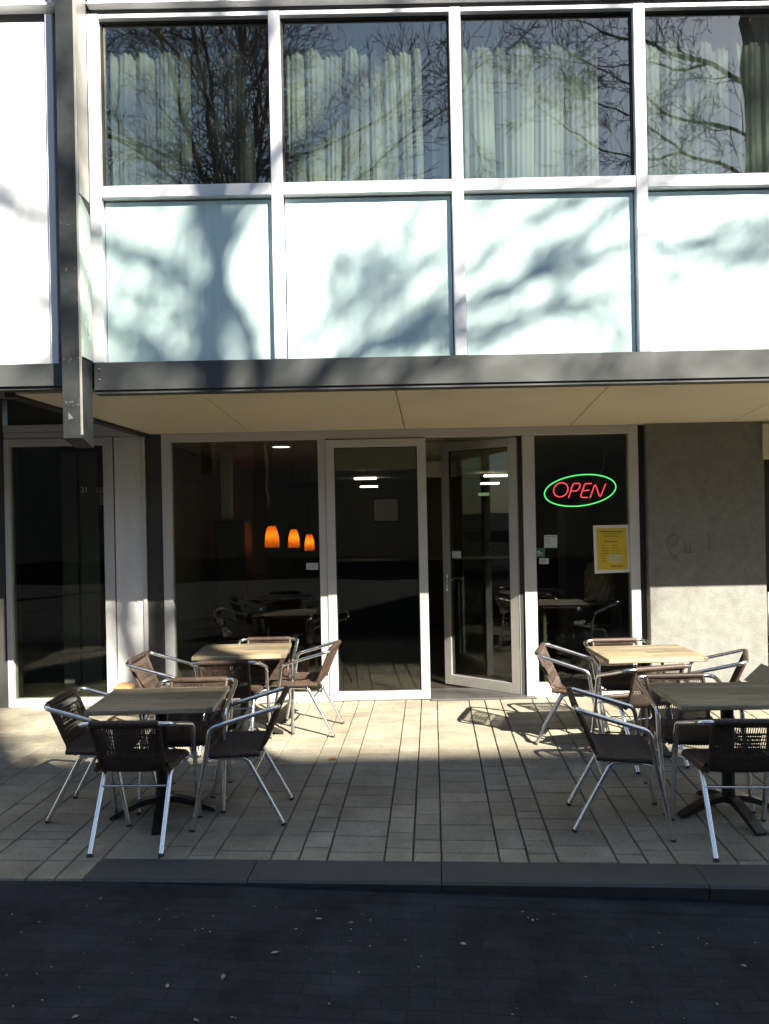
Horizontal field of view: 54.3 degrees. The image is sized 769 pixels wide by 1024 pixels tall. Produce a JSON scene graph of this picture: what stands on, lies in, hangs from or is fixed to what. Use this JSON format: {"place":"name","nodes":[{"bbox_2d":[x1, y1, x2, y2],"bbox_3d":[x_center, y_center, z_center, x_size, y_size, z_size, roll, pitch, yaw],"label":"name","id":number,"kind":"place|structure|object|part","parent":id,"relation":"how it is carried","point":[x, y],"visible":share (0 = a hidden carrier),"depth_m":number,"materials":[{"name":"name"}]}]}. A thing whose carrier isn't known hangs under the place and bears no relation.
{"place":"outdoors","nodes":[
{"label":"outdoors","id":0,"kind":"place"},
{"bbox_2d":[113,682,135,689],"bbox_3d":[-2.502,1.776,7.230,0.170,0.241,0.200,-1,0,0],"label":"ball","id":1,"kind":"object","parent":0,"point":[125,685],"visible":0.36,"depth_m":7.17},
{"bbox_2d":[212,453,253,660],"bbox_3d":[-1.909,0.578,9.443,0.400,2.620,0.515,-1,0,0],"label":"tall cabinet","id":2,"kind":"object","parent":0,"point":[232,582],"visible":0.89,"depth_m":9.20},
{"bbox_2d":[0,873,768,1023],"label":"road","id":3,"kind":"structure","parent":0,"point":[547,961],"depth_m":3.17,"materials":[{"name":"black asphalt"}]},
{"bbox_2d":[2,707,755,1021],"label":"leaf litter","id":4,"kind":"object","parent":3,"relation":"on","point":[223,977],"visible":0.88,"depth_m":3.21,"materials":[{"name":"brown plant"}]},
{"bbox_2d":[84,858,768,901],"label":"kerb","id":5,"kind":"structure","parent":3,"relation":"on","point":[749,883],"depth_m":3.80,"materials":[{"name":"grey concrete"}]},
{"bbox_2d":[0,697,768,880],"bbox_3d":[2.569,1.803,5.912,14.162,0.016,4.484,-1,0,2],"label":"pavement","id":6,"kind":"structure","parent":0,"point":[37,763],"depth_m":4.84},
{"bbox_2d":[0,0,149,707],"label":"neighbouring shop","id":7,"kind":"structure","parent":6,"relation":"on","point":[74,608],"depth_m":7.38,"materials":[{"name":"metal"}]},
{"bbox_2d":[3,437,117,707],"bbox_3d":[-3.187,0.594,7.420,1.068,2.640,0.100,-1,0,0],"label":"window frame","id":8,"kind":"structure","parent":7,"relation":"in","point":[107,443],"depth_m":7.37,"materials":[{"name":"metal"}]},
{"bbox_2d":[60,451,104,682],"bbox_3d":[-3.398,0.618,8.450,0.420,2.600,0.100,-1,0,0],"label":"inner door","id":9,"kind":"structure","parent":7,"relation":"in","point":[81,511],"depth_m":8.40,"materials":[{"name":"grey paint"}]},
{"bbox_2d":[96,487,103,504],"bbox_3d":[-2.984,-0.168,7.899,0.113,0.189,0.003,-1,0,0],"label":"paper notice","id":10,"kind":"object","parent":7,"relation":"attached to","point":[99,490],"visible":0.64,"depth_m":7.90,"materials":[{"name":"black paper"}]},
{"bbox_2d":[44,686,156,826],"bbox_3d":[-1.792,1.519,4.755,0.557,0.744,0.555,-1,0,1],"label":"bistro chair","id":11,"kind":"object","parent":6,"relation":"on","point":[77,740],"visible":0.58,"depth_m":4.66,"materials":[{"name":"metal"}]},
{"bbox_2d":[77,720,202,856],"bbox_3d":[-1.410,1.511,4.348,0.555,0.744,0.557,-1,0,2],"label":"bistro chair","id":12,"kind":"object","parent":6,"relation":"on","point":[156,756],"visible":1,"depth_m":4.18,"materials":[{"name":"metal"}]},
{"bbox_2d":[84,686,229,835],"bbox_3d":[-1.380,1.514,4.660,0.750,0.722,0.632,-1,0,-1],"label":"cafe table","id":13,"kind":"object","parent":6,"relation":"on","point":[161,704],"visible":0.76,"depth_m":4.61,"materials":[{"name":"brown wood"}]},
{"bbox_2d":[126,651,200,757],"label":"bistro chair","id":14,"kind":"object","parent":6,"relation":"on","point":[138,664],"visible":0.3,"depth_m":6.05,"materials":[{"name":"metal"}]},
{"bbox_2d":[137,676,237,814],"bbox_3d":[-1.270,1.508,4.927,0.555,0.744,0.557,-1,0,0],"label":"bistro chair","id":15,"kind":"object","parent":6,"relation":"on","point":[179,736],"visible":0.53,"depth_m":5.02,"materials":[{"name":"metal"}]},
{"bbox_2d":[189,660,270,757],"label":"bistro chair","id":16,"kind":"object","parent":6,"relation":"on","point":[244,691],"visible":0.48,"depth_m":5.79,"materials":[{"name":"metal"}]},
{"bbox_2d":[191,643,291,733],"bbox_3d":[-1.170,1.510,6.270,0.750,0.722,0.632,-1,0,-2],"label":"cafe table","id":17,"kind":"object","parent":6,"relation":"on","point":[245,651],"visible":0.68,"depth_m":6.22,"materials":[{"name":"beige wood"}]},
{"bbox_2d":[190,686,293,831],"bbox_3d":[-0.869,1.500,4.655,0.557,0.744,0.555,-1,0,0],"label":"bistro chair","id":18,"kind":"object","parent":6,"relation":"on","point":[240,745],"visible":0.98,"depth_m":4.47,"materials":[{"name":"metal"}]},
{"bbox_2d":[229,636,298,733],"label":"bistro chair","id":19,"kind":"object","parent":6,"relation":"on","point":[257,675],"visible":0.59,"depth_m":6.68,"materials":[{"name":"metal"}]},
{"bbox_2d":[270,640,344,738],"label":"bistro chair","id":20,"kind":"object","parent":6,"relation":"on","point":[305,680],"visible":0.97,"depth_m":6.29,"materials":[{"name":"metal"}]},
{"bbox_2d":[4,0,768,702],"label":"cafe building","id":21,"kind":"structure","parent":6,"relation":"on","point":[428,350],"depth_m":5.62,"materials":[{"name":"white"}]},
{"bbox_2d":[55,0,100,447],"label":"steel post","id":22,"kind":"object","parent":21,"relation":"attached to","point":[74,199],"visible":1,"depth_m":5.33,"materials":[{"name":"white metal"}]},
{"bbox_2d":[109,28,192,185],"bbox_3d":[-1.800,-3.057,5.751,0.623,1.415,0.109,-1,0,0],"label":"curtain","id":23,"kind":"object","parent":21,"relation":"hanging from","point":[150,105],"visible":0.86,"depth_m":5.75,"materials":[{"name":"white fabric"}]},
{"bbox_2d":[98,11,270,202],"bbox_3d":[-1.485,-3.026,5.634,1.262,1.366,0.132,-1,0,0],"label":"window","id":24,"kind":"structure","parent":21,"relation":"in","point":[236,191],"depth_m":5.58,"materials":[{"name":"white"}]},
{"bbox_2d":[191,27,269,183],"bbox_3d":[-1.170,-3.070,5.763,0.623,1.415,0.089,-1,0,0],"label":"curtain","id":25,"kind":"object","parent":21,"relation":"hanging from","point":[230,98],"visible":0.83,"depth_m":5.75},
{"bbox_2d":[265,454,279,547],"bbox_3d":[-1.450,-0.144,9.600,0.190,1.193,0.190,-1,0,0],"label":"pendant lamp","id":26,"kind":"object","parent":21,"relation":"hanging from","point":[271,538],"visible":1,"depth_m":9.54,"materials":[{"name":"orange glass"}]},
{"bbox_2d":[270,444,291,447],"bbox_3d":[-1.158,-0.737,8.410,0.240,0.019,0.240,-1,0,0],"label":"ceiling light","id":27,"kind":"object","parent":21,"relation":"attached to","point":[281,446],"visible":1,"depth_m":8.37,"materials":[{"name":"beige"}]},
{"bbox_2d":[288,460,299,547],"bbox_3d":[-1.314,-0.116,10.800,0.170,1.256,0.170,-1,0,0],"label":"pendant lamp","id":28,"kind":"object","parent":21,"relation":"hanging from","point":[293,540],"visible":1,"depth_m":10.75,"materials":[{"name":"orange glass"}]},
{"bbox_2d":[305,482,314,550],"bbox_3d":[-1.231,-0.060,12.200,0.165,1.370,0.165,-1,0,0],"label":"pendant lamp","id":29,"kind":"object","parent":21,"relation":"hanging from","point":[309,543],"visible":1,"depth_m":12.15,"materials":[{"name":"orange glass"}]},
{"bbox_2d":[306,563,317,569],"bbox_3d":[-0.714,0.537,7.417,0.120,0.069,0.003,-1,0,0],"label":"window sticker","id":30,"kind":"object","parent":21,"relation":"attached to","point":[311,566],"depth_m":7.42,"materials":[{"name":"white paper"}]},
{"bbox_2d":[284,24,423,181],"bbox_3d":[-0.233,-3.088,5.761,1.057,1.415,0.108,-1,0,0],"label":"curtain","id":31,"kind":"object","parent":21,"relation":"hanging from","point":[354,108],"visible":0.82,"depth_m":5.76,"materials":[{"name":"white fabric"}]},
{"bbox_2d":[354,475,376,479],"bbox_3d":[-0.340,-0.670,13.300,0.400,0.187,0.120,-1,0,0],"label":"strip light","id":32,"kind":"object","parent":21,"relation":"hanging from","point":[363,478],"visible":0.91,"depth_m":13.24,"materials":[{"name":"beige plastic"}]},
{"bbox_2d":[279,7,451,198],"bbox_3d":[-0.140,-3.053,5.634,1.256,1.366,0.132,-1,0,0],"label":"window","id":33,"kind":"structure","parent":21,"relation":"in","point":[436,187],"depth_m":5.58,"materials":[{"name":"white"}]},
{"bbox_2d":[325,438,430,700],"bbox_3d":[-0.066,0.564,7.393,0.985,2.559,0.075,-1,0,0],"label":"door","id":34,"kind":"structure","parent":21,"relation":"in","point":[336,694],"depth_m":7.35,"materials":[{"name":"metal"}]},
{"bbox_2d":[372,497,399,522],"bbox_3d":[0.034,-0.051,18.175,0.660,0.600,0.030,-1,0,0],"label":"framed picture","id":35,"kind":"object","parent":21,"relation":"attached to","point":[386,509],"visible":1,"depth_m":18.18},
{"bbox_2d":[430,23,447,179],"bbox_3d":[0.424,-3.102,5.772,0.122,1.415,0.064,-1,0,0],"label":"curtain","id":36,"kind":"object","parent":21,"relation":"hanging from","point":[439,99],"visible":0.82,"depth_m":5.77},
{"bbox_2d":[452,551,460,557],"bbox_3d":[0.756,0.448,7.874,0.110,0.075,0.002,-1,0,38],"label":"window sticker","id":37,"kind":"object","parent":21,"relation":"attached to","point":[456,554],"depth_m":7.87,"materials":[{"name":"white paper"}]},
{"bbox_2d":[337,555,595,625],"bbox_3d":[1.276,1.295,12.490,4.400,1.060,0.740,-1,0,0],"label":"counter","id":38,"kind":"object","parent":21,"relation":"on","point":[377,591],"visible":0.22,"depth_m":12.20,"materials":[{"name":"black"}]},
{"bbox_2d":[441,437,521,694],"bbox_3d":[0.994,0.539,7.697,0.900,2.542,0.198,-1,0,38],"label":"door","id":39,"kind":"structure","parent":21,"relation":"in","point":[514,686],"depth_m":7.67,"materials":[{"name":"metal"}]},
{"bbox_2d":[478,493,488,495],"bbox_3d":[2.246,-0.401,16.975,0.240,0.070,0.050,-1,0,0],"label":"lit plate","id":40,"kind":"object","parent":21,"relation":"attached to","point":[483,494],"visible":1,"depth_m":16.95,"materials":[{"name":"green"}]},
{"bbox_2d":[480,482,499,484],"bbox_3d":[2.177,-0.693,15.500,0.380,0.241,0.120,-1,0,0],"label":"strip light","id":41,"kind":"object","parent":21,"relation":"hanging from","point":[489,483],"visible":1,"depth_m":15.44,"materials":[{"name":"beige plastic"}]},
{"bbox_2d":[484,467,507,476],"bbox_3d":[1.924,-0.710,13.000,0.400,0.197,0.120,-1,0,0],"label":"strip light","id":42,"kind":"object","parent":21,"relation":"hanging from","point":[497,475],"visible":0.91,"depth_m":12.95,"materials":[{"name":"beige plastic"}]},
{"bbox_2d":[461,20,598,178],"bbox_3d":[1.115,-3.115,5.756,1.075,1.415,0.111,-1,0,0],"label":"curtain","id":43,"kind":"object","parent":21,"relation":"hanging from","point":[530,99],"visible":0.84,"depth_m":5.75,"materials":[{"name":"white fabric"}]},
{"bbox_2d":[536,548,544,556],"bbox_3d":[1.540,0.403,7.417,0.093,0.093,0.003,-1,0,0],"label":"window sticker","id":44,"kind":"object","parent":21,"relation":"attached to","point":[540,552],"depth_m":7.42,"materials":[{"name":"teal paper"}]},
{"bbox_2d":[539,558,548,563],"bbox_3d":[1.577,0.486,7.417,0.096,0.058,0.003,-1,0,0],"label":"window sticker","id":45,"kind":"object","parent":21,"relation":"attached to","point":[543,560],"depth_m":7.42,"materials":[{"name":"white paper"}]},
{"bbox_2d":[460,4,635,195],"bbox_3d":[1.215,-3.080,5.634,1.282,1.366,0.132,-1,0,0],"label":"window","id":46,"kind":"structure","parent":21,"relation":"in","point":[586,184],"depth_m":5.58,"materials":[{"name":"white"}]},
{"bbox_2d":[544,535,556,547],"bbox_3d":[1.643,0.290,7.417,0.132,0.129,0.003,-1,0,0],"label":"window sticker","id":47,"kind":"object","parent":21,"relation":"attached to","point":[550,541],"depth_m":7.42,"materials":[{"name":"white paper"}]},
{"bbox_2d":[557,505,593,639],"bbox_3d":[2.717,0.846,10.700,0.400,1.900,0.400,-1,0,0],"label":"drinks fridge","id":48,"kind":"object","parent":21,"relation":"on","point":[574,532],"visible":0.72,"depth_m":10.50,"materials":[{"name":"grey paint"}]},
{"bbox_2d":[544,435,615,506],"bbox_3d":[1.942,-0.425,7.523,0.723,0.747,0.138,-1,0,0],"label":"neon sign","id":49,"kind":"object","parent":21,"relation":"hanging from","point":[582,503],"visible":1,"depth_m":7.46,"materials":[{"name":"green"}]},
{"bbox_2d":[537,597,627,681],"bbox_3d":[2.033,1.365,7.810,0.910,0.890,0.380,-1,0,0],"label":"table","id":50,"kind":"object","parent":21,"relation":"on","point":[616,604],"visible":0.63,"depth_m":7.71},
{"bbox_2d":[593,525,629,573],"bbox_3d":[2.245,0.367,7.415,0.358,0.476,0.006,-1,0,0],"label":"window poster","id":51,"kind":"object","parent":21,"relation":"attached to","point":[611,548],"depth_m":7.41,"materials":[{"name":"yellow paper"}]},
{"bbox_2d":[606,19,625,175],"bbox_3d":[1.792,-3.129,5.777,0.128,1.415,0.069,-1,0,0],"label":"curtain","id":52,"kind":"object","parent":21,"relation":"hanging from","point":[616,136],"visible":0.81,"depth_m":5.76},
{"bbox_2d":[645,17,730,174],"bbox_3d":[2.302,-3.139,5.760,0.719,1.415,0.090,-1,0,0],"label":"curtain","id":53,"kind":"object","parent":21,"relation":"hanging from","point":[687,100],"visible":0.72,"depth_m":5.76,"materials":[{"name":"white fabric"}]},
{"bbox_2d":[644,1,768,191],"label":"window","id":54,"kind":"structure","parent":21,"relation":"in","point":[736,181],"depth_m":5.57,"materials":[{"name":"white metal"}]},
{"bbox_2d":[729,17,768,173],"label":"curtain","id":55,"kind":"object","parent":21,"relation":"hanging from","point":[749,43],"visible":0.84,"depth_m":5.76,"materials":[{"name":"white fabric"}]},
{"bbox_2d":[762,423,768,665],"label":"shop next door","id":56,"kind":"structure","parent":21,"relation":"attached to","point":[765,440],"depth_m":7.50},
{"bbox_3d":[5.123,0.408,7.600,2.772,2.680,0.200,-1,0,0],"label":"dark window","id":57,"kind":"part","parent":56,"relation":"part of","materials":[{"name":"black glass"}]},
{"bbox_2d":[534,642,609,744],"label":"bistro chair","id":58,"kind":"object","parent":6,"relation":"on","point":[558,684],"visible":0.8,"depth_m":5.97,"materials":[{"name":"metal"}]},
{"bbox_2d":[566,687,675,841],"bbox_3d":[1.368,1.456,4.438,0.558,0.744,0.555,-1,0,9],"label":"bistro chair","id":59,"kind":"object","parent":6,"relation":"on","point":[624,749],"visible":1,"depth_m":4.28,"materials":[{"name":"metal"}]},
{"bbox_2d":[584,637,665,733],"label":"bistro chair","id":60,"kind":"object","parent":6,"relation":"on","point":[619,682],"visible":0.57,"depth_m":6.28,"materials":[{"name":"metal"}]},
{"bbox_2d":[589,663,690,773],"bbox_3d":[1.876,1.445,5.493,0.555,0.744,0.557,-1,0,-14],"label":"bistro chair","id":61,"kind":"object","parent":6,"relation":"on","point":[635,697],"visible":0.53,"depth_m":5.31,"materials":[{"name":"metal"}]},
{"bbox_2d":[586,644,707,757],"bbox_3d":[2.029,1.446,5.830,0.750,0.722,0.632,-1,0,-2],"label":"cafe table","id":62,"kind":"object","parent":6,"relation":"on","point":[644,655],"visible":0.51,"depth_m":5.76,"materials":[{"name":"beige wood"}]},
{"bbox_2d":[635,672,755,814],"bbox_3d":[1.939,1.444,4.757,0.555,0.744,0.557,-1,0,0],"label":"bistro chair","id":63,"kind":"object","parent":6,"relation":"on","point":[660,725],"visible":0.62,"depth_m":4.84,"materials":[{"name":"metal"}]},
{"bbox_2d":[649,682,768,835],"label":"cafe table","id":64,"kind":"object","parent":6,"relation":"on","point":[726,699],"visible":0.88,"depth_m":4.46,"materials":[{"name":"brown wood"}]},
{"bbox_2d":[671,649,751,753],"bbox_3d":[2.492,1.433,5.726,0.557,0.744,0.555,-1,0,25],"label":"bistro chair","id":65,"kind":"object","parent":6,"relation":"on","point":[741,663],"visible":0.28,"depth_m":5.56,"materials":[{"name":"metal"}]},
{"bbox_2d":[670,718,768,860],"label":"bistro chair","id":66,"kind":"object","parent":6,"relation":"on","point":[717,756],"visible":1,"depth_m":3.99,"materials":[{"name":"metal"}]},
{"bbox_2d":[744,664,768,681],"bbox_3d":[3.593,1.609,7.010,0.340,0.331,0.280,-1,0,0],"label":"cafe table","id":67,"kind":"object","parent":6,"relation":"on","point":[760,673],"visible":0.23,"depth_m":7.03,"materials":[{"name":"grey wood"}]},
{"bbox_2d":[584,561,615,600],"bbox_3d":[2.237,0.714,7.800,0.332,0.424,0.216,-1,0,0],"label":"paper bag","id":68,"kind":"object","parent":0,"point":[600,586],"visible":0.82,"depth_m":7.72,"materials":[{"name":"brown paper"}]}
]}

